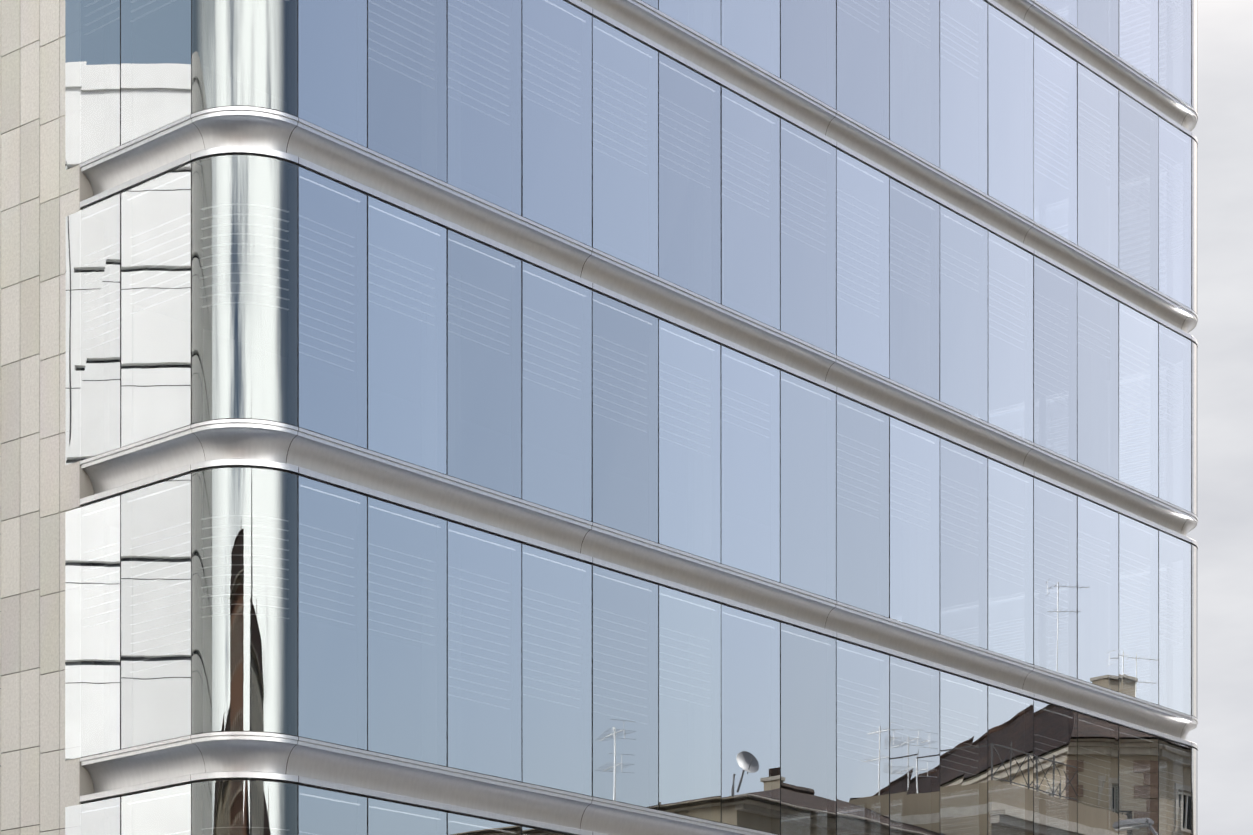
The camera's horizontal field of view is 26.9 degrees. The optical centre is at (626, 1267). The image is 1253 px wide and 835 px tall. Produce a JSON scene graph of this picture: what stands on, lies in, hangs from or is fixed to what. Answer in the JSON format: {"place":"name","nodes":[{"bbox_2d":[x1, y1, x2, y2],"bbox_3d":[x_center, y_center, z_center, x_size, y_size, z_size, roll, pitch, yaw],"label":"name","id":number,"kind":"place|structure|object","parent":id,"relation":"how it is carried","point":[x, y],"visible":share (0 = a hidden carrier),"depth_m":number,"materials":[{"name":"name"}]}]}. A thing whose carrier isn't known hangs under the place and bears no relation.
{"place":"outdoors","nodes":[
{"label":"outdoors","id":0,"kind":"place"},
{"bbox_2d":[65,0,1190,834],"bbox_3d":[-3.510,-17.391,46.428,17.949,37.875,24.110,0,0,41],"label":"glass panes","id":1,"kind":"object","parent":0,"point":[643,424],"visible":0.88,"depth_m":37.80,"materials":[{"name":"glass"}]},
{"bbox_2d":[120,0,1191,834],"bbox_3d":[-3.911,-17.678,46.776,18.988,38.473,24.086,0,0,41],"label":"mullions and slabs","id":2,"kind":"object","parent":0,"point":[658,414],"visible":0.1,"depth_m":37.32,"materials":[{"name":"black"}]},
{"bbox_2d":[79,0,1197,834],"bbox_3d":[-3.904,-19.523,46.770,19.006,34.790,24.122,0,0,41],"label":"facade ledges","id":3,"kind":"object","parent":2,"relation":"on","point":[215,444],"visible":0.69,"depth_m":36.67,"materials":[{"name":"silver metal"}]},
{"bbox_2d":[192,0,1197,834],"bbox_3d":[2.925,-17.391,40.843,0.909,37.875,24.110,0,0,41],"label":"glass corners","id":4,"kind":"object","parent":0,"point":[244,364],"visible":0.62,"depth_m":31.89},
{"label":"ground surface","id":5,"kind":"structure","parent":0,"visible":0},
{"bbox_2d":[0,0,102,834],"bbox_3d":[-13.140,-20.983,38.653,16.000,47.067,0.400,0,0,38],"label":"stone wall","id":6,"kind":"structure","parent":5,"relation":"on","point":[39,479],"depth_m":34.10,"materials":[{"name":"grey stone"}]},
{"bbox_2d":[104,0,1106,832],"bbox_3d":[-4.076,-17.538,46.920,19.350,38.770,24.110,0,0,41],"label":"interior floors","id":7,"kind":"structure","parent":5,"relation":"on","point":[506,494],"depth_m":41.72,"materials":[{"name":"grey"}]}
]}

